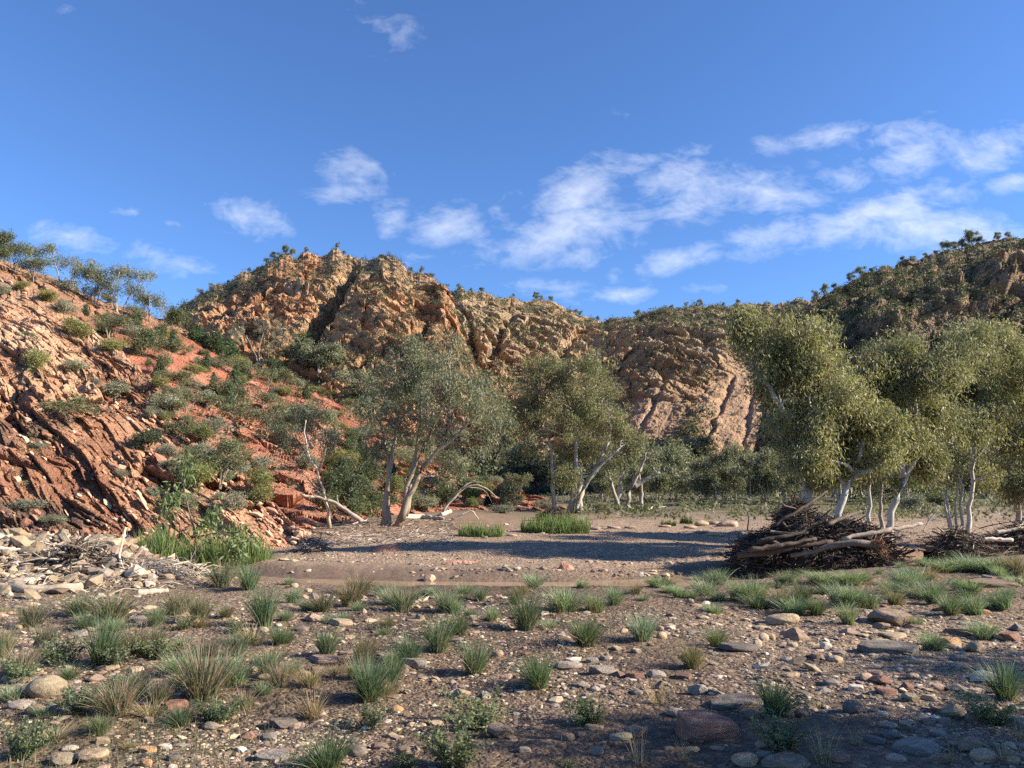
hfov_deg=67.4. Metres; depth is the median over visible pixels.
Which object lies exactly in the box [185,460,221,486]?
green shrub
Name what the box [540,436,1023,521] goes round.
valley floor scrub
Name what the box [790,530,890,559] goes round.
log
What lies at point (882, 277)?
dark hill scrub
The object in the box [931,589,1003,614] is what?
grass tuft
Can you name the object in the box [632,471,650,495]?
gum tree
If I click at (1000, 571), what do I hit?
grass tuft
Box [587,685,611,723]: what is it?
dead stalks
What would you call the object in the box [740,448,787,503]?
gum tree
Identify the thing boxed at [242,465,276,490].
green shrub
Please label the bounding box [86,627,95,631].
stone
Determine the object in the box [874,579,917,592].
grass tuft
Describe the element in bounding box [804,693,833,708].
dead stalks
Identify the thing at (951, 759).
dead stalks
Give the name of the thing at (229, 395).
cypress pine
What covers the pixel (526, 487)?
bluff foot scrub
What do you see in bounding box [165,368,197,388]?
acacia shrub
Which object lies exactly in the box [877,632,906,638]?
stone
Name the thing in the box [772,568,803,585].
grass tuft
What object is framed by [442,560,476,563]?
rock outcrop
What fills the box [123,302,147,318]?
acacia shrub
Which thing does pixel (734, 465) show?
gum tree
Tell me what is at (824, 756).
dead stalks
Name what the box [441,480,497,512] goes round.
log
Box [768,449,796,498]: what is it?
gum tree
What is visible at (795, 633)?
stone
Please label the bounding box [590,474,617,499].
gum tree
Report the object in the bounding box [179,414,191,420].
saltbush
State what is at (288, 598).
grass tuft
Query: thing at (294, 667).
grass tuft
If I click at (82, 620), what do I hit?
rush tuft
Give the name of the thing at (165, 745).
stone
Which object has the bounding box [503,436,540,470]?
gum tree
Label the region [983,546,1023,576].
grass tuft
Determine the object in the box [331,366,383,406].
gum tree
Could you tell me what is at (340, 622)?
stone
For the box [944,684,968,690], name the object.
stone
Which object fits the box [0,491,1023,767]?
ground
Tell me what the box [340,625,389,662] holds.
grass tuft
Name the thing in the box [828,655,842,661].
stone
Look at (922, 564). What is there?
rush tuft
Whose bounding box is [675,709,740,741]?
stone
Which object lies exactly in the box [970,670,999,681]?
stone
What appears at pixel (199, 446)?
saltbush
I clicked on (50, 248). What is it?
gum tree
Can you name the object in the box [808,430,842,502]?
gum tree
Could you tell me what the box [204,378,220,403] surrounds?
cypress pine
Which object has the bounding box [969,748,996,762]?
stone
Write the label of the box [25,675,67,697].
stone
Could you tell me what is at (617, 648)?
stone
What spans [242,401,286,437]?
acacia shrub
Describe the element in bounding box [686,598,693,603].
stone
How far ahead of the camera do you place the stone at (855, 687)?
6.12 m
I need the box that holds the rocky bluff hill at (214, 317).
[164,248,531,493]
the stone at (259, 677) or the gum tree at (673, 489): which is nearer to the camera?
the stone at (259, 677)
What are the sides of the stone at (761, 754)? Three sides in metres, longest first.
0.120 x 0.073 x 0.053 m
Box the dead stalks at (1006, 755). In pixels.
[983,735,1023,762]
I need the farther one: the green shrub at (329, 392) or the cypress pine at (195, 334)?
the green shrub at (329, 392)
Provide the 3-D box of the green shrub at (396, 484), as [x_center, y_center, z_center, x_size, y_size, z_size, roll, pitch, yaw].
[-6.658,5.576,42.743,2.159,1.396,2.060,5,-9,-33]
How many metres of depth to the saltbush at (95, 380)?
32.21 m
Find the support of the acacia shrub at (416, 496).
on the scree hillside
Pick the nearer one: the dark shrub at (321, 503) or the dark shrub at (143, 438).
the dark shrub at (143, 438)
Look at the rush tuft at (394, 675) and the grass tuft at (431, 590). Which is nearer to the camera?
the rush tuft at (394, 675)
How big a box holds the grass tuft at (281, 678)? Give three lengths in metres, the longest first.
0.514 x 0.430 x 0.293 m
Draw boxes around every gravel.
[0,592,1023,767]
[279,523,992,578]
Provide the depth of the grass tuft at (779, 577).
13.19 m
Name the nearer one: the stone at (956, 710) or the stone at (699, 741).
the stone at (699, 741)
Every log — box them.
[0,546,19,551]
[0,583,83,592]
[136,588,168,594]
[298,468,362,522]
[311,530,338,535]
[406,514,444,519]
[439,509,451,515]
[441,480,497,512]
[451,510,478,519]
[737,540,832,558]
[748,537,816,552]
[758,530,807,542]
[770,490,827,527]
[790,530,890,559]
[825,510,861,526]
[841,522,922,540]
[922,509,939,531]
[982,537,1013,541]
[994,526,1023,534]
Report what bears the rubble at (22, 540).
on the ground at (506, 753)
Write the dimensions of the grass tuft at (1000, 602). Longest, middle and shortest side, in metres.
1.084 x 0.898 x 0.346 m
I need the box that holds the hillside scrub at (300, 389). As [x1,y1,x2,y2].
[129,306,480,530]
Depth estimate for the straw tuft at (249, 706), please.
5.90 m
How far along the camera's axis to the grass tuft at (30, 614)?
9.10 m
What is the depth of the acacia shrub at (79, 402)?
28.03 m
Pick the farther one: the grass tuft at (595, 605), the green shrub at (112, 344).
the green shrub at (112, 344)
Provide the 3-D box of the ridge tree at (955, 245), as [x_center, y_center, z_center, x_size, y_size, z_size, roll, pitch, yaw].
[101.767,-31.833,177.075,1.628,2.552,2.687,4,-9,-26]
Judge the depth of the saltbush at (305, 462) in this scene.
39.02 m
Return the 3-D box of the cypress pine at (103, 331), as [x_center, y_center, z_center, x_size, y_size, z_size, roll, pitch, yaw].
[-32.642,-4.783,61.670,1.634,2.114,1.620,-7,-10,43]
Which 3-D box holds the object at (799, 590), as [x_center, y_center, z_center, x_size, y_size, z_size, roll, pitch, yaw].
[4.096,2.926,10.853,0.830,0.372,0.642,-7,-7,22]
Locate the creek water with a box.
[231,559,934,586]
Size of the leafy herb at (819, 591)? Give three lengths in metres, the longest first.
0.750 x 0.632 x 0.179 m
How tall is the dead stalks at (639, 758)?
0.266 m
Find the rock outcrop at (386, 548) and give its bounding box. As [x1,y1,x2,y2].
[368,544,402,552]
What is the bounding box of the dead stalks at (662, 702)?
[640,678,670,704]
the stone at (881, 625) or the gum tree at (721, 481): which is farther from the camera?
the gum tree at (721, 481)
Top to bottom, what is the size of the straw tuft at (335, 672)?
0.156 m
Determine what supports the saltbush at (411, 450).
on the scree hillside
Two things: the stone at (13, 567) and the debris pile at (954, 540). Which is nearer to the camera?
the stone at (13, 567)
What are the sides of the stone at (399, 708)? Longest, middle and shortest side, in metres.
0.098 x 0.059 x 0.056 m
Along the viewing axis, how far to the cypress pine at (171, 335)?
63.36 m
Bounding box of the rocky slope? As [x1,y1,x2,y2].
[0,276,305,549]
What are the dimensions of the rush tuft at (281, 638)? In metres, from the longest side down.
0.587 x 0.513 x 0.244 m
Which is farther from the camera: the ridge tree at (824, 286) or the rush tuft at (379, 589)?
the ridge tree at (824, 286)
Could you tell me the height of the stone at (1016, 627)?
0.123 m
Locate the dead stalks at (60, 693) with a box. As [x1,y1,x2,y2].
[52,676,69,703]
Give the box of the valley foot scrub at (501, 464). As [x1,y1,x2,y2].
[455,390,736,495]
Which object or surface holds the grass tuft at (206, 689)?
on the ground at (506, 753)
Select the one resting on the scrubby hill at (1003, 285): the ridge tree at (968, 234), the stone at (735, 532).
the ridge tree at (968, 234)
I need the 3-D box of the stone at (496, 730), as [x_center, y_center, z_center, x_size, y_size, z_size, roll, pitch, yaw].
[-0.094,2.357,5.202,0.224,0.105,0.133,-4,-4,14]
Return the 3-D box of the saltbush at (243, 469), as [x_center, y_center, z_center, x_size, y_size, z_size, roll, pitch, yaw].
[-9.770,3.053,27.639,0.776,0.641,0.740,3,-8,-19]
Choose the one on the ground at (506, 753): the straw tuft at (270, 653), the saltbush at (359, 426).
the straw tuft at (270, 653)
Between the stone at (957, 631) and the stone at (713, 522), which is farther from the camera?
the stone at (713, 522)
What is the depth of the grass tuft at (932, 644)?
7.88 m
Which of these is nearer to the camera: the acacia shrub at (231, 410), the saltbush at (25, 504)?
the saltbush at (25, 504)
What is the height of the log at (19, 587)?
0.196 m
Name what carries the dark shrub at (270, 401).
on the scree hillside
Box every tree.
[0,228,18,262]
[0,239,39,273]
[26,239,105,291]
[70,261,125,304]
[90,261,157,313]
[131,287,170,322]
[227,312,296,367]
[259,395,353,527]
[269,250,278,259]
[282,244,289,253]
[287,332,314,366]
[296,339,345,374]
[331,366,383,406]
[350,329,518,526]
[479,414,522,454]
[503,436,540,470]
[507,345,651,513]
[532,292,539,298]
[583,449,619,496]
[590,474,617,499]
[593,465,613,497]
[596,437,665,509]
[604,473,622,499]
[614,470,628,495]
[623,436,670,470]
[623,464,636,489]
[625,461,651,500]
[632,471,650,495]
[642,453,673,497]
[644,461,677,502]
[646,439,695,498]
[660,470,684,500]
[662,434,715,473]
[671,450,721,500]
[686,451,738,501]
[714,302,890,508]
[716,464,748,498]
[717,463,746,498]
[719,440,778,501]
[720,454,746,493]
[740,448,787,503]
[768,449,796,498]
[771,388,916,517]
[773,454,799,500]
[786,484,795,494]
[791,482,801,493]
[792,305,800,312]
[802,435,851,501]
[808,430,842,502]
[811,289,818,299]
[819,283,828,292]
[837,481,859,500]
[844,320,991,539]
[846,271,856,279]
[852,437,887,498]
[854,266,867,274]
[854,454,884,526]
[857,459,927,534]
[874,435,930,499]
[887,476,912,498]
[890,478,951,500]
[908,315,1023,530]
[936,438,997,501]
[939,239,952,248]
[952,241,957,249]
[956,316,1023,536]
[957,237,972,247]
[958,452,984,497]
[961,227,980,242]
[962,457,1018,499]
[963,449,993,497]
[963,473,994,497]
[975,234,982,241]
[988,333,1023,521]
[993,232,1000,239]
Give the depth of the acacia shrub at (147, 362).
52.14 m
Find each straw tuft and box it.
[0,605,16,612]
[18,719,79,741]
[113,736,142,748]
[116,694,172,717]
[188,613,216,627]
[221,682,270,709]
[226,622,276,644]
[249,644,292,661]
[279,681,336,719]
[288,661,338,687]
[323,661,346,675]
[380,677,408,694]
[504,582,535,594]
[899,586,919,598]
[906,561,956,579]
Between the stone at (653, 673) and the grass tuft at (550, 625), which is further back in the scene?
the grass tuft at (550, 625)
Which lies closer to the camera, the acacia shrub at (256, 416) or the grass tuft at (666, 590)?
the grass tuft at (666, 590)
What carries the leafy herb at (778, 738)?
on the ground at (506, 753)
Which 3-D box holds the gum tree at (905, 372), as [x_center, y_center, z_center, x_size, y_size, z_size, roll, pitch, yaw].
[11.655,1.616,22.151,3.621,6.965,4.780,-6,-10,40]
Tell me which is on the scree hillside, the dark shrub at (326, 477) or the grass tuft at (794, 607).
the dark shrub at (326, 477)
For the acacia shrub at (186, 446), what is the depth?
28.38 m
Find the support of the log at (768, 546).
on the debris pile at (842, 558)
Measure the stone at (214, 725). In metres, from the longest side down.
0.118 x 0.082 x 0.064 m
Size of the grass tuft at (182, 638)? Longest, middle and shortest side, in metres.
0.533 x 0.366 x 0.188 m
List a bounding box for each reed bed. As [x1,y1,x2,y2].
[131,519,278,571]
[457,520,504,536]
[518,506,593,533]
[660,519,676,525]
[679,514,693,523]
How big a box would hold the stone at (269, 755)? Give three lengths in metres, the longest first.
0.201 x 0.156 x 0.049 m
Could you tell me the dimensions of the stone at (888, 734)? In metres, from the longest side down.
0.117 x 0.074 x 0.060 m
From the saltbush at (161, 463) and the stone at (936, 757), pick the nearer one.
the stone at (936, 757)
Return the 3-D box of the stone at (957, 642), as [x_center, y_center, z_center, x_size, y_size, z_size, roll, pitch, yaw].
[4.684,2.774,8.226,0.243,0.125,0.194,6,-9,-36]
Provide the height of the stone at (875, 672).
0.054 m
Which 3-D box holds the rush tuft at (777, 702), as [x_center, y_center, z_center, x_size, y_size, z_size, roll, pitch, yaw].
[1.916,2.251,5.569,0.701,0.322,0.547,8,-9,46]
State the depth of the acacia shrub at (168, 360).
51.38 m
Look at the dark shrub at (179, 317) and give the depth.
77.44 m
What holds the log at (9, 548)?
on the ground at (506, 753)
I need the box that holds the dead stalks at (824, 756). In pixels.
[803,716,849,765]
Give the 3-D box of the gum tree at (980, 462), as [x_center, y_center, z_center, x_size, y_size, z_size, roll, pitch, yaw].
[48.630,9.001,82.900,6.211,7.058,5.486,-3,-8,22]
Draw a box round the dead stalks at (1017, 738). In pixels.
[1003,716,1023,741]
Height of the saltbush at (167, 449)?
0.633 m
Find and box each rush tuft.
[41,586,116,616]
[52,660,91,680]
[62,610,110,629]
[68,607,146,666]
[77,710,119,736]
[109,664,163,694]
[140,699,207,729]
[210,626,260,655]
[227,579,286,626]
[229,559,270,590]
[245,646,290,673]
[261,623,299,644]
[275,715,371,767]
[299,621,346,654]
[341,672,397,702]
[343,647,409,701]
[363,654,416,685]
[368,582,389,595]
[378,645,409,675]
[380,625,440,660]
[410,610,468,653]
[437,608,480,634]
[448,637,507,674]
[460,584,493,600]
[498,589,560,630]
[505,647,571,689]
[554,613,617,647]
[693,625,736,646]
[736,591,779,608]
[737,670,818,716]
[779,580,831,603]
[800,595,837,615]
[908,555,941,566]
[911,581,951,603]
[926,590,979,615]
[940,577,968,589]
[952,588,980,597]
[963,656,1023,700]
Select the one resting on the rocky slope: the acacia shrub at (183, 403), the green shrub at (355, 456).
the acacia shrub at (183, 403)
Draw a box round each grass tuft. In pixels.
[0,618,32,658]
[0,639,53,674]
[0,681,32,701]
[1,591,69,626]
[25,618,79,647]
[26,702,57,716]
[60,665,165,716]
[70,582,159,622]
[94,618,132,630]
[111,618,174,655]
[129,673,182,705]
[133,583,211,614]
[137,622,180,647]
[139,602,180,626]
[139,631,259,701]
[145,647,205,674]
[161,669,187,689]
[167,631,202,651]
[172,587,225,620]
[174,634,240,657]
[186,647,277,686]
[195,558,245,587]
[213,601,238,617]
[249,679,278,694]
[252,654,301,687]
[273,655,314,675]
[276,608,297,620]
[278,585,311,602]
[282,576,299,584]
[290,585,352,611]
[291,597,315,610]
[317,613,336,622]
[322,576,375,606]
[330,611,353,618]
[338,569,393,593]
[339,652,383,679]
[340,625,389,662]
[346,599,372,610]
[366,581,409,605]
[372,625,397,635]
[377,587,425,612]
[377,610,404,628]
[380,580,426,609]
[403,589,425,599]
[419,586,443,594]
[425,585,467,612]
[441,596,470,613]
[443,593,470,600]
[453,583,478,593]
[460,608,481,615]
[477,602,505,620]
[499,581,529,603]
[516,571,553,587]
[528,583,600,613]
[537,617,561,628]
[573,578,591,587]
[578,592,620,612]
[600,583,632,605]
[619,608,665,641]
[625,581,644,593]
[635,593,652,600]
[636,574,681,587]
[659,584,677,592]
[661,584,694,597]
[663,638,718,668]
[674,574,731,595]
[683,590,706,598]
[688,573,701,584]
[689,566,736,585]
[696,602,740,614]
[701,589,733,600]
[719,576,759,600]
[727,571,780,601]
[755,584,809,606]
[763,570,793,582]
[765,595,816,614]
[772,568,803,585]
[795,567,855,585]
[804,572,827,583]
[805,574,878,607]
[807,568,892,585]
[825,601,863,625]
[826,584,912,609]
[856,566,878,580]
[874,563,934,586]
[874,567,885,573]
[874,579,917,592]
[874,582,896,593]
[875,570,924,587]
[880,586,910,604]
[884,571,968,599]
[886,565,935,574]
[895,562,909,567]
[907,617,927,625]
[910,629,960,651]
[911,557,970,572]
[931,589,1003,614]
[937,557,980,572]
[940,551,986,572]
[940,591,967,602]
[948,577,995,594]
[954,615,1010,639]
[961,553,1023,573]
[976,585,1021,609]
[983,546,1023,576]
[987,565,1020,578]
[994,572,1023,585]
[994,589,1020,594]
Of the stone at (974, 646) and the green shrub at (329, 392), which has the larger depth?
the green shrub at (329, 392)
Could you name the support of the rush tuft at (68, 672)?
on the ground at (506, 753)
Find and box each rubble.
[0,278,306,548]
[0,528,234,599]
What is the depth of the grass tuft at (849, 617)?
9.32 m
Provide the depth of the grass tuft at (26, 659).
6.80 m
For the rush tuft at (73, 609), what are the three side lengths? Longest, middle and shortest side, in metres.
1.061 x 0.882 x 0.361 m
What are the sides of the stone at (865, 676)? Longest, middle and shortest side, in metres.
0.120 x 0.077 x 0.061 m
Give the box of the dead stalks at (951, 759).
[941,742,967,764]
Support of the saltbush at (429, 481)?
on the scree hillside
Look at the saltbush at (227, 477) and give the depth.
27.20 m
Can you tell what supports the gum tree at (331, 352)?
on the rocky bluff hill at (214, 317)
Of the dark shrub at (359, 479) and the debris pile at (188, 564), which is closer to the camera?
the debris pile at (188, 564)
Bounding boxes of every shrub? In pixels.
[8,255,60,281]
[11,280,30,289]
[18,332,37,340]
[21,349,52,373]
[37,287,60,301]
[40,393,105,423]
[59,315,96,337]
[89,310,135,338]
[94,337,128,351]
[96,312,137,337]
[120,324,169,356]
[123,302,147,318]
[128,425,163,450]
[130,319,147,333]
[141,357,155,370]
[147,374,170,387]
[149,351,174,371]
[152,331,186,356]
[152,369,174,387]
[153,322,170,336]
[158,411,170,420]
[159,384,182,395]
[160,398,194,414]
[161,415,200,441]
[164,304,192,328]
[164,410,176,420]
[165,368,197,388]
[168,388,219,412]
[181,345,193,356]
[181,441,196,453]
[183,363,208,373]
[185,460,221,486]
[186,443,248,489]
[189,421,215,442]
[195,384,208,391]
[196,394,228,410]
[197,348,207,355]
[207,372,248,397]
[207,432,259,467]
[212,354,227,368]
[216,398,261,429]
[226,355,249,370]
[229,354,252,368]
[232,394,254,407]
[240,374,248,383]
[241,484,276,506]
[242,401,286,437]
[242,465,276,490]
[245,390,285,408]
[253,363,279,388]
[259,392,280,404]
[261,357,282,371]
[265,401,288,413]
[265,414,303,438]
[277,365,298,381]
[277,385,293,396]
[280,343,295,358]
[286,398,321,422]
[295,330,316,345]
[306,490,336,512]
[308,385,326,391]
[314,406,340,442]
[319,464,353,486]
[321,447,351,468]
[325,389,342,398]
[325,454,357,471]
[325,468,376,504]
[329,436,352,448]
[335,421,347,429]
[336,411,344,416]
[339,396,361,415]
[340,391,366,410]
[341,426,361,441]
[343,449,362,467]
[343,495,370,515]
[348,487,393,516]
[350,459,385,484]
[350,473,367,494]
[374,472,405,495]
[374,488,400,507]
[375,426,398,436]
[382,446,407,466]
[396,485,419,504]
[400,452,434,472]
[404,478,426,491]
[410,435,436,453]
[417,448,469,470]
[422,483,459,507]
[443,450,463,470]
[453,473,473,486]
[460,475,484,495]
[461,486,484,500]
[466,496,483,507]
[476,444,510,469]
[478,472,490,483]
[482,482,495,491]
[487,481,526,505]
[498,396,514,415]
[503,469,533,494]
[506,495,522,507]
[922,491,964,505]
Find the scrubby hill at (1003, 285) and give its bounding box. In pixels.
[718,237,1023,496]
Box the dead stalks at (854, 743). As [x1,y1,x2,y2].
[845,727,865,745]
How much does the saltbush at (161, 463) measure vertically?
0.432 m
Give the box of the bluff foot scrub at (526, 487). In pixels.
[253,345,550,497]
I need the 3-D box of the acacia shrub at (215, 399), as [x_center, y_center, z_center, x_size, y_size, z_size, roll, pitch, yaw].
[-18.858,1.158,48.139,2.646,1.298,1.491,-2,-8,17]
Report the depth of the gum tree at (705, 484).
59.67 m
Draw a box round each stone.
[3,675,30,684]
[5,622,23,629]
[6,699,35,709]
[8,565,17,572]
[9,577,35,583]
[20,552,32,557]
[24,704,48,715]
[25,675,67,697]
[32,638,50,647]
[33,573,43,580]
[47,640,65,651]
[50,704,73,714]
[50,752,77,765]
[58,573,78,582]
[61,745,78,751]
[71,629,87,636]
[74,747,109,762]
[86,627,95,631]
[86,674,105,681]
[95,736,110,743]
[96,664,119,670]
[97,538,125,545]
[130,666,143,672]
[138,745,156,752]
[139,759,151,766]
[143,716,153,723]
[157,743,171,748]
[162,574,174,579]
[163,699,188,710]
[166,753,180,760]
[176,685,187,690]
[201,722,218,729]
[238,731,256,739]
[256,749,288,761]
[257,626,268,631]
[257,673,271,679]
[269,717,297,728]
[284,536,296,541]
[289,583,298,587]
[305,613,321,620]
[307,593,318,598]
[308,654,339,664]
[309,666,329,676]
[328,618,352,625]
[344,744,367,756]
[371,742,388,749]
[391,705,403,711]
[396,744,419,756]
[398,658,426,668]
[423,575,435,581]
[427,720,443,725]
[453,689,470,698]
[469,615,480,619]
[482,662,491,668]
[482,722,513,737]
[491,649,502,656]
[499,674,512,679]
[519,746,530,752]
[554,661,581,669]
[557,744,566,747]
[561,732,574,740]
[571,681,589,687]
[575,731,585,736]
[584,724,603,729]
[586,657,598,662]
[588,665,615,673]
[590,527,600,529]
[591,746,603,754]
[599,656,609,660]
[607,526,620,528]
[609,732,632,740]
[610,670,625,677]
[611,645,621,650]
[624,726,648,736]
[625,672,644,678]
[630,648,641,652]
[646,669,666,677]
[655,680,663,688]
[656,625,663,630]
[656,631,666,639]
[664,746,673,750]
[666,708,681,716]
[675,672,691,679]
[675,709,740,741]
[683,525,696,528]
[684,746,699,752]
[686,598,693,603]
[687,684,707,694]
[692,740,703,743]
[694,520,708,525]
[694,530,709,533]
[706,532,723,535]
[709,521,718,524]
[710,693,762,710]
[710,746,724,750]
[716,520,737,526]
[718,642,760,651]
[728,531,741,533]
[731,752,757,766]
[742,709,760,719]
[753,639,761,645]
[755,741,770,747]
[755,750,774,758]
[758,633,768,640]
[760,751,810,767]
[765,613,799,624]
[767,633,775,639]
[781,627,809,640]
[783,672,799,677]
[786,642,797,646]
[794,708,809,716]
[810,653,823,659]
[819,642,831,648]
[827,751,849,763]
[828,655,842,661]
[838,628,859,635]
[842,699,864,713]
[848,684,863,690]
[856,640,918,654]
[860,673,871,680]
[863,734,885,743]
[867,607,914,626]
[867,670,882,675]
[869,675,891,683]
[871,622,889,629]
[874,686,897,695]
[876,711,888,715]
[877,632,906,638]
[878,721,897,729]
[880,730,900,738]
[885,753,906,762]
[891,736,941,755]
[898,682,913,689]
[899,629,908,633]
[899,720,912,725]
[901,692,919,701]
[905,673,918,678]
[906,726,917,730]
[908,658,921,663]
[920,694,936,701]
[920,718,936,723]
[928,752,949,762]
[931,683,944,690]
[936,636,961,645]
[936,717,951,725]
[939,704,966,718]
[942,628,972,635]
[944,643,955,648]
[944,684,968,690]
[947,740,958,745]
[949,654,969,661]
[951,662,967,668]
[958,736,982,751]
[961,609,991,614]
[964,712,982,722]
[965,641,985,651]
[968,578,1021,587]
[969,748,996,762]
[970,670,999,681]
[981,575,999,578]
[1000,632,1021,641]
[1000,742,1016,748]
[1003,716,1023,727]
[1006,756,1020,764]
[1009,623,1023,631]
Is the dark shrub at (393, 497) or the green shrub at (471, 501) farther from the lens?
the green shrub at (471, 501)
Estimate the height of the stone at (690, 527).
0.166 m
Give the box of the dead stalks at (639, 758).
[624,729,648,765]
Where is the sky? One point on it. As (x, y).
(603, 159)
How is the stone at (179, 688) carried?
on the ground at (506, 753)
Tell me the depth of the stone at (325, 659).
7.16 m
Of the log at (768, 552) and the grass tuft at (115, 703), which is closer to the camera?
the grass tuft at (115, 703)
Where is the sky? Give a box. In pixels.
[0,0,1023,320]
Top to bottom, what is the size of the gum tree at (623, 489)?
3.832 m
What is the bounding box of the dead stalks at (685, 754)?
[673,731,694,761]
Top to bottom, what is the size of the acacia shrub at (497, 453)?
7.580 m
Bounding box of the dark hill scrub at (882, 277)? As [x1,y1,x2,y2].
[753,235,1023,495]
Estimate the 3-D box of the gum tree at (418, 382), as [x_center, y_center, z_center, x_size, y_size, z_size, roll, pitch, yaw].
[-3.078,1.780,30.267,6.878,7.836,4.562,0,-8,0]
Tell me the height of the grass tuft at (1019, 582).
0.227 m
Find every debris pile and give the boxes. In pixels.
[25,530,140,572]
[101,527,234,579]
[133,557,205,583]
[282,528,339,553]
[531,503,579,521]
[720,490,915,577]
[915,523,1017,562]
[966,510,1023,556]
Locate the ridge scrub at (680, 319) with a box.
[451,285,807,494]
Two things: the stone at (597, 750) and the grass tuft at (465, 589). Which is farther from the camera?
the grass tuft at (465, 589)
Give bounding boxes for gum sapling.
[150,447,267,576]
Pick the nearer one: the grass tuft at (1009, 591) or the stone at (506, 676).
the stone at (506, 676)
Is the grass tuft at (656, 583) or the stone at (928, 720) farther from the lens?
the grass tuft at (656, 583)
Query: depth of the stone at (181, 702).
5.76 m
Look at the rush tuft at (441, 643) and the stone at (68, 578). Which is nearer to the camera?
the rush tuft at (441, 643)
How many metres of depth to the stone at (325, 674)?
6.78 m
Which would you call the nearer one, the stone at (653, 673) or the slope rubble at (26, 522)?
the stone at (653, 673)
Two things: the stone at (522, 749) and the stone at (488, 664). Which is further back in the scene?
the stone at (488, 664)
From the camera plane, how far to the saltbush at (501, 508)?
43.76 m
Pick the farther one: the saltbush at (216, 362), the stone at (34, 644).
the saltbush at (216, 362)
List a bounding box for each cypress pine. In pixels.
[81,303,89,316]
[96,313,114,335]
[131,313,143,333]
[150,353,167,377]
[165,327,178,353]
[182,322,211,342]
[197,350,213,372]
[201,328,229,354]
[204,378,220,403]
[210,371,216,382]
[218,380,236,409]
[221,337,243,359]
[224,362,250,399]
[238,362,255,379]
[268,362,278,382]
[301,382,311,400]
[340,459,349,477]
[341,429,358,454]
[355,434,364,453]
[358,448,371,465]
[385,458,397,475]
[401,466,420,494]
[402,494,415,510]
[480,465,488,482]
[483,487,494,505]
[498,484,508,503]
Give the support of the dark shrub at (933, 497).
on the ground at (506, 753)
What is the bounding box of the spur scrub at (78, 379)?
[9,318,167,503]
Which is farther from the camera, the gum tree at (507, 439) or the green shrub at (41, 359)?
the gum tree at (507, 439)
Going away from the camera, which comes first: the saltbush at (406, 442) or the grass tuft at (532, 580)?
the grass tuft at (532, 580)
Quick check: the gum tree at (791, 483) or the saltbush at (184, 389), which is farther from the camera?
the gum tree at (791, 483)
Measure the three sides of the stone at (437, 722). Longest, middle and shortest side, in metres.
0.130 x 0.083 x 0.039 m
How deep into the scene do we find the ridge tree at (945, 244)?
176.39 m
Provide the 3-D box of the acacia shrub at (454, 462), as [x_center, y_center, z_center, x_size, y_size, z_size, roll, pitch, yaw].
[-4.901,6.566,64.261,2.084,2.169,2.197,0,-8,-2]
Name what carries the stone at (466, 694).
on the ground at (506, 753)
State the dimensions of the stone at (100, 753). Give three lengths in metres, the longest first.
0.226 x 0.175 x 0.073 m
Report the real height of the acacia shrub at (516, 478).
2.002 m
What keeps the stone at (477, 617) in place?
on the ground at (506, 753)
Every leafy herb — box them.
[0,656,49,682]
[0,714,59,761]
[29,628,92,665]
[48,678,113,712]
[94,635,142,664]
[98,672,131,690]
[128,634,190,659]
[170,611,202,629]
[189,695,250,722]
[222,616,249,633]
[342,694,396,729]
[385,749,419,767]
[411,713,493,767]
[431,684,515,730]
[551,757,582,767]
[561,692,604,725]
[747,707,819,752]
[763,580,788,588]
[807,581,837,593]
[949,684,1023,725]
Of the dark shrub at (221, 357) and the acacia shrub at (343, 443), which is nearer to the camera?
the acacia shrub at (343, 443)
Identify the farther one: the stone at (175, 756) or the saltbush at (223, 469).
the saltbush at (223, 469)
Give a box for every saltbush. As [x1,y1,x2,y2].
[0,284,13,294]
[6,498,50,511]
[30,441,46,448]
[36,514,69,524]
[52,296,82,314]
[60,358,88,372]
[88,377,102,385]
[97,378,132,398]
[99,294,117,302]
[112,468,130,478]
[120,321,142,336]
[143,403,164,417]
[143,485,160,496]
[146,391,185,412]
[152,443,176,453]
[157,444,178,458]
[158,459,167,469]
[163,458,181,467]
[174,377,205,389]
[175,492,210,512]
[179,386,193,393]
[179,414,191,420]
[190,440,211,453]
[192,355,203,364]
[192,414,227,437]
[196,387,220,407]
[200,447,224,459]
[209,460,230,478]
[209,491,226,500]
[210,357,227,368]
[220,488,249,511]
[221,470,235,481]
[231,462,250,473]
[247,454,272,468]
[256,465,269,472]
[289,378,304,387]
[294,452,321,471]
[321,427,340,438]
[351,423,372,435]
[355,428,369,443]
[359,451,386,462]
[382,445,399,462]
[397,444,420,458]
[403,437,415,447]
[412,494,440,511]
[421,471,440,488]
[448,428,469,442]
[483,503,517,512]
[489,476,503,484]
[503,480,520,487]
[532,499,558,508]
[593,502,610,511]
[899,489,929,511]
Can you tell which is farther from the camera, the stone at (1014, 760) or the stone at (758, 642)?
the stone at (758, 642)
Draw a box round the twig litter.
[0,518,994,592]
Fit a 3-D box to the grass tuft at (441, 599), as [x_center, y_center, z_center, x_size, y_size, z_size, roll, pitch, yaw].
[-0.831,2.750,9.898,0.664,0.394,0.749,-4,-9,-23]
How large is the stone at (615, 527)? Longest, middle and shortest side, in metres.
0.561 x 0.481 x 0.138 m
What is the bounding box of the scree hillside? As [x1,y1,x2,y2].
[0,260,566,530]
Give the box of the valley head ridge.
[452,288,822,494]
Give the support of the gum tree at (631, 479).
on the ground at (506, 753)
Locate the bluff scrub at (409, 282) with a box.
[162,245,550,491]
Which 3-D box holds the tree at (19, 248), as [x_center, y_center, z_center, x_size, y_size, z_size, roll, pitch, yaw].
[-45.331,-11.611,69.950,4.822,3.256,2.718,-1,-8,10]
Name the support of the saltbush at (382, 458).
on the scree hillside
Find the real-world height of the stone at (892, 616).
0.255 m
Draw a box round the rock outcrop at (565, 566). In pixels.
[558,562,573,569]

